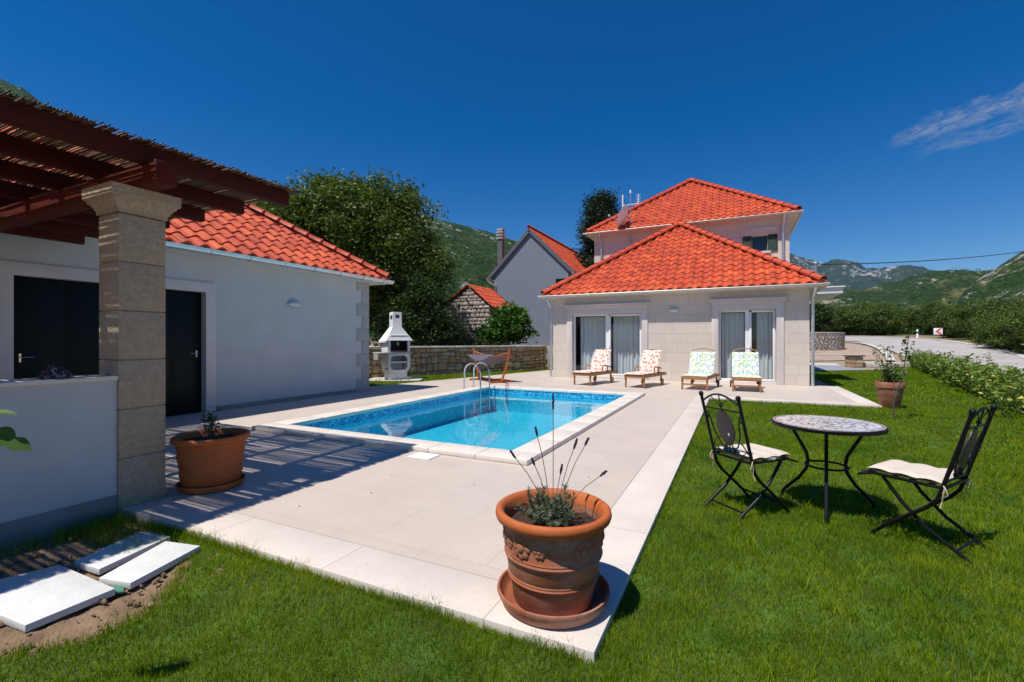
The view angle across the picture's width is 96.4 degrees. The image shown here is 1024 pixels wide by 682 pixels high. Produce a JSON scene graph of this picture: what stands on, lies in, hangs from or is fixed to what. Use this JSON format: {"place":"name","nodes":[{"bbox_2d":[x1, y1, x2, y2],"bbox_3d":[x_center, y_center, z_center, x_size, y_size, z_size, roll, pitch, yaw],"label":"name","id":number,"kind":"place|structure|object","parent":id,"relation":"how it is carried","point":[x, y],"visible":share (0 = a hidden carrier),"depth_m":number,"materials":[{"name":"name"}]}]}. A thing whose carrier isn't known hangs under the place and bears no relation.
{"place":"outdoors","nodes":[
{"label":"outdoors","id":0,"kind":"place"},
{"bbox_2d":[0,519,194,660],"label":"bare soil","id":1,"kind":"structure","parent":0,"point":[67,627],"depth_m":2.53,"materials":[{"name":"brown soil"}]},
{"bbox_2d":[0,565,114,632],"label":"stepping slab","id":2,"kind":"structure","parent":1,"relation":"on","point":[30,601],"depth_m":2.45,"materials":[{"name":"white stone"}]},
{"bbox_2d":[0,523,228,655],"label":"soil clods","id":3,"kind":"object","parent":1,"relation":"on","point":[133,602],"visible":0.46,"depth_m":2.76,"materials":[{"name":"brown soil"}]},
{"bbox_2d":[111,585,123,593],"bbox_3d":[-2.219,1.394,2.568,0.066,0.012,0.122,0,0,-40],"label":"plastic strip","id":4,"kind":"object","parent":1,"relation":"on","point":[119,589],"visible":0.48,"depth_m":2.56,"materials":[{"name":"green plastic"}]},
{"bbox_2d":[74,531,169,574],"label":"stepping slab","id":5,"kind":"structure","parent":1,"relation":"on","point":[103,560],"depth_m":2.94,"materials":[{"name":"white stone"}]},
{"bbox_2d":[99,541,199,588],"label":"stepping slab","id":6,"kind":"structure","parent":1,"relation":"on","point":[149,564],"depth_m":2.79,"materials":[{"name":"white stone"}]},
{"bbox_2d":[0,79,515,336],"bbox_3d":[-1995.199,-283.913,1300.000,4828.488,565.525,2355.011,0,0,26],"label":"mountain","id":7,"kind":"structure","parent":0,"point":[470,271],"depth_m":624.60,"materials":[{"name":"green plant"}]},
{"bbox_2d":[164,370,856,579],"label":"terrace","id":8,"kind":"structure","parent":0,"point":[440,510],"depth_m":4.70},
{"bbox_2d":[170,428,249,494],"bbox_3d":[-2.788,1.105,4.253,0.624,0.487,0.624,0,0,26],"label":"terracotta pot","id":9,"kind":"object","parent":8,"relation":"on","point":[208,465],"visible":0.98,"depth_m":4.05,"materials":[{"name":"ceramic"}]},
{"bbox_2d":[201,408,220,439],"bbox_3d":[-2.807,0.767,4.255,0.218,0.330,0.166,0,0,26],"label":"potted herb","id":10,"kind":"object","parent":9,"relation":"on","point":[211,431],"visible":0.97,"depth_m":4.25,"materials":[{"name":"green plant"}]},
{"bbox_2d":[407,452,439,459],"bbox_3d":[-1.028,1.343,5.352,0.300,0.011,0.240,0,0,26],"label":"skimmer lid","id":11,"kind":"object","parent":8,"relation":"on","point":[424,456],"visible":1,"depth_m":5.31,"materials":[{"name":"white paint"}]},
{"bbox_2d":[252,385,644,465],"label":"swimming pool","id":12,"kind":"structure","parent":8,"relation":"in","point":[498,432],"depth_m":9.43,"materials":[{"name":"blue liquid"}]},
{"bbox_2d":[463,362,490,413],"bbox_3d":[-0.970,1.395,12.690,0.610,1.609,0.597,0,0,26],"label":"pool ladder","id":13,"kind":"object","parent":12,"relation":"attached to","point":[489,404],"visible":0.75,"depth_m":12.56,"materials":[{"name":"metal"}]},
{"bbox_2d":[437,392,615,406],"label":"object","id":14,"kind":"structure","parent":12,"relation":"in","point":[501,398],"depth_m":11.43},
{"bbox_2d":[468,348,513,382],"bbox_3d":[-0.724,0.794,15.373,0.957,1.107,2.444,0,0,-33],"label":"hammock","id":15,"kind":"object","parent":8,"relation":"on","point":[490,359],"visible":0.93,"depth_m":14.99,"materials":[{"name":"grey fabric"}]},
{"bbox_2d":[573,349,616,385],"bbox_3d":[2.676,0.802,14.646,0.667,1.096,1.880,0,0,39],"label":"sun lounger","id":16,"kind":"object","parent":8,"relation":"on","point":[598,365],"visible":1,"depth_m":14.76,"materials":[{"name":"fabric"}]},
{"bbox_2d":[624,349,666,388],"bbox_3d":[4.058,0.802,13.864,0.667,1.096,1.880,0,0,38],"label":"sun lounger","id":17,"kind":"object","parent":8,"relation":"on","point":[649,363],"visible":1,"depth_m":13.98,"materials":[{"name":"white fabric"}]},
{"bbox_2d":[681,348,719,390],"bbox_3d":[5.519,0.781,13.348,0.781,1.141,1.850,0,0,34],"label":"sun lounger","id":18,"kind":"object","parent":8,"relation":"on","point":[701,365],"visible":1,"depth_m":13.31,"materials":[{"name":"fabric"}]},
{"bbox_2d":[730,348,761,392],"bbox_3d":[6.596,0.781,12.944,0.781,1.141,1.850,0,0,25],"label":"sun lounger","id":19,"kind":"object","parent":8,"relation":"on","point":[745,366],"visible":1,"depth_m":12.93,"materials":[{"name":"fabric"}]},
{"bbox_2d":[0,366,1023,681],"bbox_3d":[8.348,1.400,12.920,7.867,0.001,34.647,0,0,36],"label":"lawn","id":20,"kind":"structure","parent":0,"point":[520,664],"depth_m":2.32,"materials":[{"name":"plant"}]},
{"bbox_2d":[0,409,31,450],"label":"oak sapling","id":21,"kind":"object","parent":20,"relation":"on","point":[9,439],"visible":1,"depth_m":1.65,"materials":[{"name":"green plant"}]},
{"bbox_2d":[699,391,798,520],"bbox_3d":[1.953,0.913,3.805,0.639,0.984,0.444,0,0,-20],"label":"folding chair","id":22,"kind":"object","parent":20,"relation":"on","point":[752,453],"visible":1,"depth_m":3.71,"materials":[{"name":"black metal"}]},
{"bbox_2d":[771,415,888,524],"bbox_3d":[2.617,1.048,3.809,0.808,0.745,0.804,0,0,6],"label":"bistro table","id":23,"kind":"object","parent":20,"relation":"on","point":[826,426],"visible":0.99,"depth_m":3.72,"materials":[{"name":"black metal"}]},
{"bbox_2d":[875,381,905,408],"bbox_3d":[7.889,1.125,9.559,0.502,0.550,0.502,0,0,26],"label":"terracotta pot","id":24,"kind":"object","parent":20,"relation":"on","point":[885,393],"visible":0.81,"depth_m":9.41,"materials":[{"name":"ceramic"}]},
{"bbox_2d":[872,344,894,381],"bbox_3d":[7.792,0.492,9.626,0.262,0.841,0.458,0,0,-23],"label":"potted shoot","id":25,"kind":"object","parent":24,"relation":"on","point":[881,360],"visible":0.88,"depth_m":9.62,"materials":[{"name":"green plant"}]},
{"bbox_2d":[874,363,908,382],"bbox_3d":[7.917,0.678,9.533,0.584,0.472,0.582,0,0,26],"label":"potted oleander","id":26,"kind":"object","parent":24,"relation":"on","point":[896,376],"visible":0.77,"depth_m":9.50,"materials":[{"name":"green plant"}]},
{"bbox_2d":[887,328,916,418],"bbox_3d":[6.918,0.590,8.179,0.460,1.641,0.247,0,0,11],"label":"young tree","id":27,"kind":"object","parent":20,"relation":"on","point":[907,351],"visible":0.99,"depth_m":8.14,"materials":[{"name":"green plant"}]},
{"bbox_2d":[857,404,997,563],"bbox_3d":[2.885,0.913,3.207,0.444,0.984,0.639,0,0,-30],"label":"folding chair","id":28,"kind":"object","parent":20,"relation":"on","point":[965,454],"visible":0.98,"depth_m":3.08,"materials":[{"name":"black metal"}]},
{"bbox_2d":[0,0,1023,271],"label":"sky","id":29,"kind":"structure","parent":0,"point":[895,127],"materials":[{"name":"blue"}]},
{"bbox_2d":[120,332,1023,534],"bbox_3d":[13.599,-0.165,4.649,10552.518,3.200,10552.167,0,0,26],"label":"ground","id":30,"kind":"structure","parent":0,"point":[819,382],"depth_m":29.78,"materials":[{"name":"soil"}]},
{"bbox_2d":[0,375,117,549],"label":"wall","id":31,"kind":"structure","parent":30,"relation":"on","point":[64,471],"depth_m":3.36,"materials":[{"name":"white paint"}]},
{"bbox_2d":[36,364,73,378],"bbox_3d":[-3.460,0.227,3.467,0.214,0.103,0.184,0,0,26],"label":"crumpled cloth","id":32,"kind":"object","parent":31,"relation":"on","point":[52,371],"visible":1,"depth_m":3.43,"materials":[{"name":"fabric"}]},
{"bbox_2d":[0,87,299,516],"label":"pergola","id":33,"kind":"object","parent":30,"relation":"on","point":[123,213],"visible":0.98,"depth_m":3.82,"materials":[{"name":"brown wood"}]},
{"bbox_2d":[0,125,394,416],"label":"white outbuilding","id":34,"kind":"structure","parent":30,"relation":"on","point":[263,307],"depth_m":8.99,"materials":[{"name":"paint"}]},
{"bbox_2d":[0,260,100,379],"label":"door","id":35,"kind":"structure","parent":34,"relation":"in","point":[44,322],"depth_m":6.72,"materials":[{"name":"metal"}]},
{"bbox_2d":[164,278,215,416],"bbox_3d":[-6.074,0.125,8.217,0.198,2.450,1.375,0,0,26],"label":"door","id":36,"kind":"structure","parent":34,"relation":"in","point":[183,308],"depth_m":8.47,"materials":[{"name":"wood"}]},
{"bbox_2d":[252,163,470,345],"bbox_3d":[-9.030,-3.592,22.428,13.021,10.106,9.445,0,0,26],"label":"walnut tree","id":37,"kind":"object","parent":30,"relation":"on","point":[356,217],"visible":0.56,"depth_m":21.10,"materials":[{"name":"green plant"}]},
{"bbox_2d":[123,496,612,663],"bbox_3d":[-1.316,1.395,2.993,3.890,0.091,0.347,0,0,26],"label":"terrace border","id":38,"kind":"object","parent":30,"relation":"on","point":[466,596],"visible":0.76,"depth_m":2.72,"materials":[{"name":"beige stone"}]},
{"bbox_2d":[495,488,611,629],"bbox_3d":[0.215,1.105,2.395,0.603,0.489,0.603,0,0,26],"label":"terracotta pot","id":39,"kind":"object","parent":38,"relation":"on","point":[552,578],"visible":0.93,"depth_m":2.19,"materials":[{"name":"ceramic"}]},
{"bbox_2d":[510,393,607,526],"bbox_3d":[0.228,0.612,2.363,0.454,0.679,0.352,0,0,26],"label":"lavender","id":40,"kind":"object","parent":39,"relation":"on","point":[547,512],"visible":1,"depth_m":2.38,"materials":[{"name":"green plant"}]},
{"bbox_2d":[369,277,471,348],"bbox_3d":[-4.317,-0.861,20.933,4.931,4.665,3.706,0,0,2],"label":"elder shrub","id":41,"kind":"object","parent":30,"relation":"on","point":[413,322],"visible":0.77,"depth_m":20.42,"materials":[{"name":"green plant"}]},
{"bbox_2d":[370,370,540,385],"bbox_3d":[-1.232,1.400,18.222,10.898,0.001,3.311,0,0,-39],"label":"lawn strip","id":42,"kind":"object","parent":30,"relation":"on","point":[424,380],"visible":0.1,"depth_m":16.65,"materials":[{"name":"plant"}]},
{"bbox_2d":[369,377,424,381],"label":"barbecue slab","id":43,"kind":"structure","parent":42,"relation":"on","point":[411,379],"depth_m":16.30,"materials":[{"name":"concrete"}]},
{"bbox_2d":[372,312,412,379],"bbox_3d":[-4.287,0.170,16.430,1.250,2.420,0.700,0,0,-38],"label":"masonry barbecue","id":44,"kind":"object","parent":43,"relation":"on","point":[395,340],"visible":0.99,"depth_m":16.38,"materials":[{"name":"white concrete"}]},
{"bbox_2d":[369,345,546,378],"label":"garden wall","id":45,"kind":"structure","parent":30,"relation":"on","point":[433,360],"depth_m":19.52,"materials":[{"name":"stone"}]},
{"bbox_2d":[427,324,516,347],"bbox_3d":[-2.388,0.290,22.312,5.750,2.366,2.666,0,0,-9],"label":"ivy bush","id":46,"kind":"object","parent":30,"relation":"on","point":[483,342],"visible":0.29,"depth_m":21.97,"materials":[{"name":"green plant"}]},
{"bbox_2d":[439,284,510,347],"bbox_3d":[-2.174,-0.835,26.361,3.976,4.572,2.720,0,0,26],"label":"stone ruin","id":47,"kind":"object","parent":30,"relation":"on","point":[473,307],"visible":0.46,"depth_m":25.07,"materials":[{"name":"grey stone"}]},
{"bbox_2d":[470,301,540,347],"bbox_3d":[-0.476,-0.288,23.307,3.329,3.521,2.798,0,0,-27],"label":"fig tree","id":48,"kind":"object","parent":30,"relation":"on","point":[506,322],"visible":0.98,"depth_m":22.88,"materials":[{"name":"green plant"}]},
{"bbox_2d":[1,89,1023,310],"bbox_3d":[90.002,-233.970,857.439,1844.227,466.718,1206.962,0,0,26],"label":"hillside scrub","id":49,"kind":"object","parent":30,"relation":"on","point":[512,244],"visible":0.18,"depth_m":601.71,"materials":[{"name":"green plant"}]},
{"bbox_2d":[486,225,584,359],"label":"grey house","id":50,"kind":"structure","parent":30,"relation":"on","point":[532,264],"depth_m":28.40,"materials":[{"name":"paint"}]},
{"bbox_2d":[547,346,552,368],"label":"wall pier","id":51,"kind":"structure","parent":30,"relation":"on","point":[548,357],"depth_m":22.59,"materials":[{"name":"grey stone"}]},
{"bbox_2d":[570,187,624,268],"bbox_3d":[6.154,-4.857,32.951,6.369,12.614,5.505,0,0,-16],"label":"cypress tree","id":52,"kind":"object","parent":30,"relation":"on","point":[597,209],"visible":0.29,"depth_m":32.43,"materials":[{"name":"green plant"}]},
{"bbox_2d":[598,397,709,615],"bbox_3d":[2.470,1.395,6.714,0.347,0.091,9.655,0,0,26],"label":"terrace border","id":53,"kind":"object","parent":30,"relation":"on","point":[635,510],"visible":0.5,"depth_m":3.73,"materials":[{"name":"white concrete"}]},
{"bbox_2d":[538,178,845,385],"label":"limestone house","id":54,"kind":"structure","parent":30,"relation":"on","point":[696,263],"depth_m":16.33,"materials":[{"name":"beige ceramic"}]},
{"bbox_2d":[564,302,649,379],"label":"patio door","id":55,"kind":"structure","parent":54,"relation":"in","point":[626,335],"depth_m":16.72,"materials":[{"name":"glass"}]},
{"bbox_2d":[608,190,640,244],"bbox_3d":[5.218,-5.310,21.347,1.233,3.520,0.898,0,0,-31],"label":"satellite dish","id":56,"kind":"object","parent":54,"relation":"attached to","point":[622,216],"visible":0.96,"depth_m":21.39,"materials":[{"name":"white paint"}]},
{"bbox_2d":[709,296,786,384],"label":"patio door","id":57,"kind":"structure","parent":54,"relation":"in","point":[761,329],"depth_m":14.71,"materials":[{"name":"glass"}]},
{"bbox_2d":[743,226,777,252],"bbox_3d":[10.484,-4.215,19.386,1.290,1.070,0.440,0,0,26],"label":"window","id":58,"kind":"structure","parent":54,"relation":"in","point":[757,243],"depth_m":19.33,"materials":[{"name":"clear glass"}]},
{"bbox_2d":[810,262,821,272],"bbox_3d":[9.044,-2.045,13.613,0.309,0.630,0.095,0,0,26],"label":"cable bracket","id":59,"kind":"object","parent":54,"relation":"attached to","point":[815,264],"visible":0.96,"depth_m":13.60,"materials":[{"name":"white metal"}]},
{"bbox_2d":[817,251,1023,264],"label":"overhead cable","id":60,"kind":"object","parent":59,"relation":"attached to","point":[914,261],"visible":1,"depth_m":16.06,"materials":[{"name":"black rubber"}]},
{"bbox_2d":[694,395,881,407],"bbox_3d":[6.143,1.395,10.480,3.647,0.091,0.329,0,0,26],"label":"terrace border","id":61,"kind":"object","parent":30,"relation":"on","point":[808,402],"visible":0.56,"depth_m":10.21,"materials":[{"name":"beige stone"}]},
{"bbox_2d":[809,301,839,331],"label":"garden tree","id":62,"kind":"object","parent":30,"relation":"on","point":[822,313],"visible":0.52,"depth_m":54.54,"materials":[{"name":"green plant"}]},
{"bbox_2d":[809,332,844,350],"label":"curved stone wall","id":63,"kind":"structure","parent":30,"relation":"on","point":[828,341],"depth_m":38.49,"materials":[{"name":"grey stone"}]},
{"bbox_2d":[809,343,877,360],"bbox_3d":[27.515,0.761,39.591,6.145,1.123,26.289,0,0,31],"label":"parking area","id":64,"kind":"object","parent":30,"relation":"on","point":[854,349],"visible":0.47,"depth_m":34.92,"materials":[{"name":"beige concrete"}]},
{"bbox_2d":[825,386,876,403],"bbox_3d":[8.624,1.395,11.804,0.347,0.091,4.220,0,0,26],"label":"terrace border","id":65,"kind":"object","parent":30,"relation":"on","point":[850,395],"visible":0.59,"depth_m":11.34,"materials":[{"name":"white concrete"}]},
{"bbox_2d":[838,306,865,334],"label":"roadside tree","id":66,"kind":"object","parent":30,"relation":"on","point":[853,325],"visible":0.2,"depth_m":68.52,"materials":[{"name":"green plant"}]},
{"bbox_2d":[843,355,864,367],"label":"stone pillar","id":67,"kind":"structure","parent":30,"relation":"on","point":[853,361],"depth_m":24.51,"materials":[{"name":"beige stone"}]},
{"bbox_2d":[847,296,889,334],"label":"roadside tree","id":68,"kind":"object","parent":30,"relation":"on","point":[865,331],"visible":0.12,"depth_m":71.37,"materials":[{"name":"green plant"}]},
{"bbox_2d":[856,342,894,359],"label":"kerb","id":69,"kind":"structure","parent":30,"relation":"on","point":[886,355],"depth_m":34.96,"materials":[{"name":"concrete"}]},
{"bbox_2d":[855,298,909,334],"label":"roadside tree","id":70,"kind":"object","parent":30,"relation":"on","point":[884,321],"visible":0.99,"depth_m":63.90,"materials":[{"name":"green plant"}]},
{"bbox_2d":[863,362,911,367],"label":"stone kerb","id":71,"kind":"structure","parent":30,"relation":"on","point":[872,364],"depth_m":24.67,"materials":[{"name":"beige stone"}]},
{"bbox_2d":[896,305,922,333],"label":"roadside tree","id":72,"kind":"object","parent":30,"relation":"on","point":[911,310],"visible":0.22,"depth_m":67.83,"materials":[{"name":"green plant"}]},
{"bbox_2d":[824,291,1011,334],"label":"woodland","id":73,"kind":"object","parent":30,"relation":"on","point":[944,299],"visible":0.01,"depth_m":79.05,"materials":[{"name":"green plant"}]},
{"bbox_2d":[905,302,932,333],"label":"roadside tree","id":74,"kind":"object","parent":30,"relation":"on","point":[917,327],"visible":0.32,"depth_m":66.43,"materials":[{"name":"green plant"}]},
{"bbox_2d":[915,298,953,334],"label":"roadside tree","id":75,"kind":"object","parent":30,"relation":"on","point":[928,328],"visible":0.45,"depth_m":62.54,"materials":[{"name":"green plant"}]},
{"bbox_2d":[845,334,1023,353],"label":"verge","id":76,"kind":"structure","parent":30,"relation":"on","point":[942,338],"depth_m":55.01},
{"bbox_2d":[821,300,866,334],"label":"roadside tree","id":77,"kind":"object","parent":76,"relation":"on","point":[847,319],"visible":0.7,"depth_m":67.57,"materials":[{"name":"green plant"}]},
{"bbox_2d":[927,304,962,337],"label":"roadside tree","id":78,"kind":"object","parent":76,"relation":"on","point":[947,335],"visible":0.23,"depth_m":52.12,"materials":[{"name":"green plant"}]},
{"bbox_2d":[928,300,980,337],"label":"roadside tree","id":79,"kind":"object","parent":76,"relation":"on","point":[948,313],"visible":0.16,"depth_m":51.62,"materials":[{"name":"green plant"}]},
{"bbox_2d":[966,316,1015,348],"bbox_3d":[37.846,-0.544,35.189,4.080,3.101,4.139,0,0,-12],"label":"roadside tree","id":80,"kind":"object","parent":76,"relation":"on","point":[978,332],"visible":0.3,"depth_m":35.72,"materials":[{"name":"green plant"}]},
{"bbox_2d":[968,293,1023,340],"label":"roadside tree","id":81,"kind":"object","parent":76,"relation":"on","point":[988,306],"visible":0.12,"depth_m":42.30,"materials":[{"name":"green plant"}]},
{"bbox_2d":[974,305,1023,348],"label":"roadside tree","id":82,"kind":"object","parent":76,"relation":"on","point":[1003,339],"visible":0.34,"depth_m":33.70,"materials":[{"name":"green plant"}]},
{"bbox_2d":[934,328,942,340],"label":"chevron sign","id":83,"kind":"object","parent":30,"relation":"on","point":[938,331],"visible":0.94,"depth_m":47.81,"materials":[{"name":"white metal"}]},
{"bbox_2d":[875,336,1023,357],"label":"road edge strip","id":84,"kind":"object","parent":30,"relation":"on","point":[1015,353],"visible":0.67,"depth_m":34.10,"materials":[{"name":"concrete"}]},
{"bbox_2d":[903,348,1023,417],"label":"laurel hedge","id":85,"kind":"object","parent":30,"relation":"on","point":[1004,389],"visible":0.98,"depth_m":11.63,"materials":[{"name":"green plant"}]},
{"bbox_2d":[943,295,1003,339],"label":"roadside tree","id":86,"kind":"object","parent":30,"relation":"on","point":[960,322],"visible":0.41,"depth_m":47.22,"materials":[{"name":"green plant"}]},
{"bbox_2d":[969,294,1007,319],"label":"roadside tree","id":87,"kind":"object","parent":30,"relation":"on","point":[984,303],"visible":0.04,"depth_m":46.92,"materials":[{"name":"green plant"}]},
{"bbox_2d":[980,299,1023,353],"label":"roadside tree","id":88,"kind":"object","parent":30,"relation":"on","point":[1015,321],"visible":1,"depth_m":30.50,"materials":[{"name":"green plant"}]},
{"bbox_2d":[996,296,1023,317],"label":"roadside tree","id":89,"kind":"object","parent":30,"relation":"on","point":[1019,301],"visible":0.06,"depth_m":40.67,"materials":[{"name":"green plant"}]},
{"bbox_2d":[809,363,839,365],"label":"pavement","id":90,"kind":"structure","parent":0,"point":[833,364],"depth_m":26.50,"materials":[{"name":"concrete"}]},
{"bbox_2d":[809,365,869,371],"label":"driveway","id":91,"kind":"structure","parent":0,"point":[820,368],"depth_m":22.48,"materials":[{"name":"grey concrete"}]},
{"bbox_2d":[790,253,932,289],"bbox_3d":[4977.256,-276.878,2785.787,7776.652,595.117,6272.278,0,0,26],"label":"mountain","id":92,"kind":"structure","parent":0,"point":[854,276],"depth_m":2480.99,"materials":[{"name":"grey stone"}]},
{"bbox_2d":[809,269,993,313],"bbox_3d":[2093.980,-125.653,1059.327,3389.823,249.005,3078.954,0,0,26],"label":"green hill","id":93,"kind":"structure","parent":0,"point":[931,280],"depth_m":706.23,"materials":[{"name":"green plant"}]},
{"bbox_2d":[845,336,1023,406],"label":"road","id":94,"kind":"structure","parent":0,"point":[1000,358],"depth_m":36.84,"materials":[{"name":"grey asphalt"}]},
{"bbox_2d":[952,252,1023,307],"bbox_3d":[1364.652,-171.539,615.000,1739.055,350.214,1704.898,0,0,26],"label":"rocky slope","id":95,"kind":"structure","parent":0,"point":[980,283],"depth_m":427.09,"materials":[{"name":"green plant"}]}
]}

